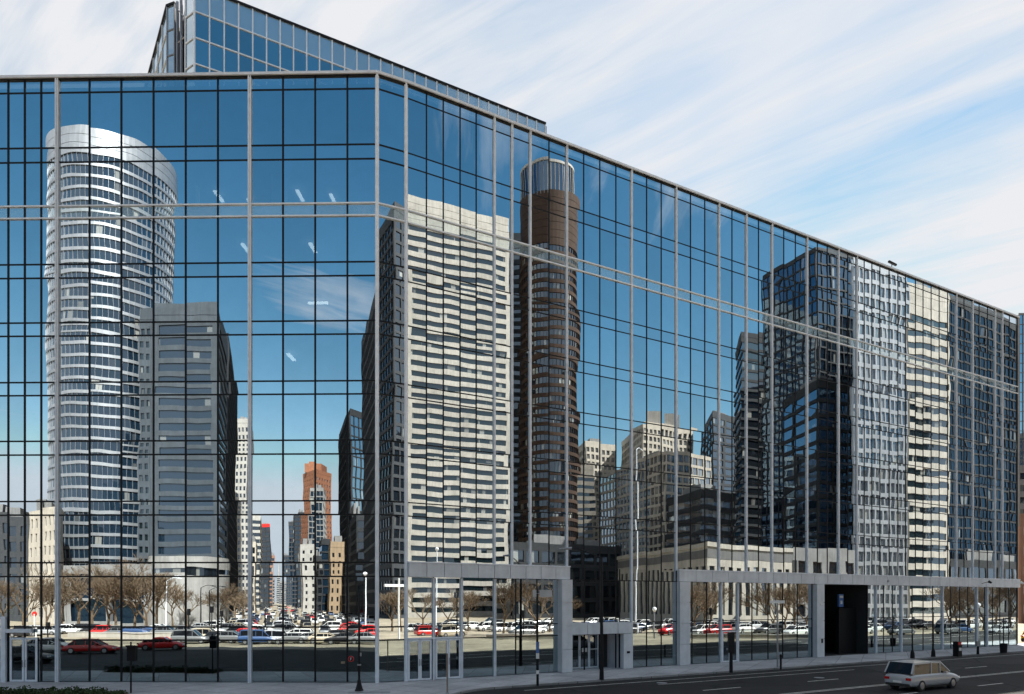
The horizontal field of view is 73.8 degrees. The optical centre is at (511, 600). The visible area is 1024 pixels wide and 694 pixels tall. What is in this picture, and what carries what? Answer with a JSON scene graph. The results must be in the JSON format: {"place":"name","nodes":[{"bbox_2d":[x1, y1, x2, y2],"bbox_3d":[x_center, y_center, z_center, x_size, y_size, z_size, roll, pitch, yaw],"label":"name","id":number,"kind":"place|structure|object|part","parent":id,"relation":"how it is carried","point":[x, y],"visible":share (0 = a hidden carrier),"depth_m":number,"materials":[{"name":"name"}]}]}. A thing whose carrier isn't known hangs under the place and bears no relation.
{"place":"outdoors","nodes":[
{"label":"outdoors","id":0,"kind":"place"},
{"bbox_2d":[348,692,389,692],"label":"pavement grate","id":1,"kind":"object","parent":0,"point":[368,692],"visible":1,"depth_m":39.58,"materials":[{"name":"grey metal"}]},
{"bbox_2d":[0,643,1023,693],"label":"sidewalk","id":2,"kind":"structure","parent":0,"point":[438,686],"depth_m":44.52,"materials":[{"name":"grey concrete"}]},
{"bbox_2d":[125,642,137,692],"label":"signal post","id":3,"kind":"object","parent":2,"relation":"on","point":[132,652],"visible":1,"depth_m":39.33,"materials":[{"name":"black metal"}]},
{"bbox_2d":[355,593,363,690],"bbox_3d":[-9.057,2.448,40.430,0.520,5.763,0.520,0,0,0],"label":"lamp post","id":4,"kind":"object","parent":2,"relation":"on","point":[359,686],"visible":1,"depth_m":40.38,"materials":[{"name":"black metal"}]},
{"bbox_2d":[446,653,448,693],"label":"bare pole","id":5,"kind":"object","parent":2,"relation":"on","point":[447,692],"visible":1,"depth_m":39.12,"materials":[{"name":"grey metal"}]},
{"bbox_2d":[533,589,551,685],"bbox_3d":[1.898,2.297,42.870,1.220,6.065,0.198,0,0,0],"label":"sign pole","id":6,"kind":"object","parent":2,"relation":"on","point":[545,593],"visible":1,"depth_m":42.81,"materials":[{"name":"black metal"}]},
{"bbox_2d":[559,547,603,679],"bbox_3d":[4.697,0.835,46.128,3.017,8.990,0.314,0,0,4],"label":"street light pole","id":7,"kind":"object","parent":2,"relation":"on","point":[601,673],"visible":1,"depth_m":45.96,"materials":[{"name":"black metal"}]},
{"bbox_2d":[726,632,734,672],"bbox_3d":[16.209,3.834,50.719,0.560,2.991,0.350,0,0,0],"label":"signal pole","id":8,"kind":"object","parent":2,"relation":"on","point":[730,648],"visible":1,"depth_m":50.54,"materials":[{"name":"black metal"}]},
{"bbox_2d":[770,600,784,666],"bbox_3d":[21.329,2.650,54.936,1.200,5.359,0.174,0,0,0],"label":"street sign","id":9,"kind":"object","parent":2,"relation":"on","point":[777,601],"visible":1,"depth_m":54.88,"materials":[{"name":"grey metal"}]},
{"bbox_2d":[779,654,781,669],"bbox_3d":[20.838,4.730,52.903,0.200,1.200,0.200,0,0,0],"label":"bollard","id":10,"kind":"object","parent":2,"relation":"on","point":[780,655],"visible":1,"depth_m":52.83,"materials":[{"name":"black metal"}]},
{"bbox_2d":[910,634,914,657],"bbox_3d":[37.174,4.193,63.349,0.400,2.273,0.400,0,0,0],"label":"street post","id":11,"kind":"object","parent":2,"relation":"on","point":[912,654],"visible":1,"depth_m":63.26,"materials":[{"name":"black metal"}]},
{"bbox_2d":[931,612,935,656],"bbox_3d":[40.132,3.214,65.005,0.400,4.232,0.400,0,0,0],"label":"street post","id":12,"kind":"object","parent":2,"relation":"on","point":[933,653],"visible":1,"depth_m":64.95,"materials":[{"name":"black metal"}]},
{"bbox_2d":[952,641,962,656],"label":"newspaper box","id":13,"kind":"object","parent":2,"relation":"on","point":[957,648],"visible":1,"depth_m":65.24,"materials":[{"name":"black metal"}]},
{"bbox_2d":[975,641,980,653],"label":"parking meter","id":14,"kind":"object","parent":2,"relation":"on","point":[977,643],"visible":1,"depth_m":68.01,"materials":[{"name":"black metal"}]},
{"bbox_2d":[999,618,1007,652],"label":"litter bin","id":15,"kind":"object","parent":2,"relation":"on","point":[1003,646],"visible":1,"depth_m":69.85,"materials":[{"name":"black metal"}]},
{"bbox_2d":[0,0,1023,314],"label":"sky","id":16,"kind":"structure","parent":0,"point":[882,131],"materials":[{"name":"blue"}]},
{"bbox_2d":[383,623,1023,681],"bbox_3d":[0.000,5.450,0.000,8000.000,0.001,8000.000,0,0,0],"label":"ground","id":17,"kind":"structure","parent":0,"point":[1020,628],"depth_m":121.17,"materials":[{"name":"grey concrete"}]},
{"bbox_2d":[0,70,1023,682],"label":"glass office building","id":18,"kind":"structure","parent":17,"relation":"on","point":[292,364],"depth_m":46.25,"materials":[{"name":"blue glass"}]},
{"bbox_2d":[10,638,24,681],"bbox_3d":[-32.444,3.855,44.696,0.949,2.890,0.138,0,0,1],"label":"door","id":19,"kind":"structure","parent":18,"relation":"in","point":[23,639],"depth_m":44.71,"materials":[{"name":"white metal"}]},
{"bbox_2d":[25,638,37,681],"bbox_3d":[-31.507,3.855,44.686,0.828,2.890,0.139,0,0,0],"label":"door","id":20,"kind":"structure","parent":18,"relation":"in","point":[36,639],"depth_m":44.69,"materials":[{"name":"white metal"}]},
{"bbox_2d":[148,0,546,132],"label":"glass tower block","id":21,"kind":"structure","parent":18,"relation":"on","point":[223,36],"depth_m":72.84,"materials":[{"name":"blue glass"}]},
{"bbox_2d":[408,640,419,680],"bbox_3d":[-6.506,3.945,45.337,0.819,2.710,0.138,0,0,-29],"label":"door","id":22,"kind":"structure","parent":18,"relation":"in","point":[409,641],"depth_m":45.29,"materials":[{"name":"white metal"}]},
{"bbox_2d":[420,639,431,679],"bbox_3d":[-5.789,3.945,45.775,0.819,2.710,0.060,0,0,-29],"label":"door","id":23,"kind":"structure","parent":18,"relation":"in","point":[430,640],"depth_m":45.77,"materials":[{"name":"white metal"}]},
{"bbox_2d":[435,639,447,678],"bbox_3d":[-4.765,3.945,46.336,0.905,2.710,0.060,0,0,-29],"label":"door","id":24,"kind":"structure","parent":18,"relation":"in","point":[436,640],"depth_m":46.13,"materials":[{"name":"white metal"}]},
{"bbox_2d":[448,638,460,678],"bbox_3d":[-3.935,3.945,46.746,0.905,2.710,0.138,0,0,-29],"label":"door","id":25,"kind":"structure","parent":18,"relation":"in","point":[459,639],"depth_m":46.79,"materials":[{"name":"white metal"}]},
{"bbox_2d":[573,635,579,668],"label":"door","id":26,"kind":"structure","parent":18,"relation":"in","point":[573,635],"depth_m":53.54,"materials":[{"name":"white metal"}]},
{"bbox_2d":[580,635,588,667],"bbox_3d":[5.713,3.965,53.788,0.892,2.670,0.138,0,0,-29],"label":"door","id":27,"kind":"structure","parent":18,"relation":"in","point":[580,635],"depth_m":53.81,"materials":[{"name":"white metal"}]},
{"bbox_2d":[589,635,598,667],"bbox_3d":[6.513,3.965,54.227,0.892,2.670,0.138,0,0,-29],"label":"door","id":28,"kind":"structure","parent":18,"relation":"in","point":[589,635],"depth_m":54.24,"materials":[{"name":"white metal"}]},
{"bbox_2d":[722,631,729,661],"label":"door","id":29,"kind":"structure","parent":18,"relation":"in","point":[722,631],"depth_m":58.86,"materials":[{"name":"white metal"}]},
{"bbox_2d":[730,630,736,661],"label":"door","id":30,"kind":"structure","parent":18,"relation":"in","point":[733,630],"depth_m":59.67,"materials":[{"name":"white metal"}]},
{"bbox_2d":[452,651,1023,693],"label":"kerb","id":31,"kind":"structure","parent":17,"relation":"on","point":[531,685],"depth_m":49.91,"materials":[{"name":"grey concrete"}]},
{"bbox_2d":[463,652,1023,693],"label":"road","id":32,"kind":"structure","parent":0,"point":[864,676],"depth_m":44.91,"materials":[{"name":"grey asphalt"}]},
{"bbox_2d":[535,654,1019,693],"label":"road markings","id":33,"kind":"object","parent":32,"relation":"on","point":[817,680],"visible":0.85,"depth_m":46.55,"materials":[{"name":"paint"}]},
{"bbox_2d":[884,659,959,691],"bbox_3d":[25.595,4.588,42.500,5.348,1.788,2.002,0,0,-29],"label":"passing car","id":34,"kind":"object","parent":32,"relation":"on","point":[920,675],"visible":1,"depth_m":41.45,"materials":[{"name":"paint"}]},
{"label":"windows","id":35,"kind":"part","parent":34,"relation":"part of","materials":[{"name":"black glass"}]},
{"bbox_2d":[1018,313,1023,472],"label":"blue glass tower","id":36,"kind":"structure","parent":0,"point":[1021,390],"depth_m":260.30,"materials":[{"name":"glass"}]},
{"bbox_2d":[1018,514,1023,622],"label":"brick building","id":37,"kind":"structure","parent":0,"point":[1021,569],"depth_m":165.00,"materials":[{"name":"brown brick"}]},
{"bbox_2d":[1018,465,1023,525],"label":"grey office block","id":38,"kind":"structure","parent":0,"point":[1021,490],"depth_m":215.00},
{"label":"planting bed","id":39,"kind":"structure","parent":0,"visible":0},
{"bbox_2d":[0,685,128,693],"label":"hedge","id":40,"kind":"object","parent":39,"relation":"on","point":[53,690],"visible":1,"depth_m":38.20,"materials":[{"name":"green plant"}]}
]}

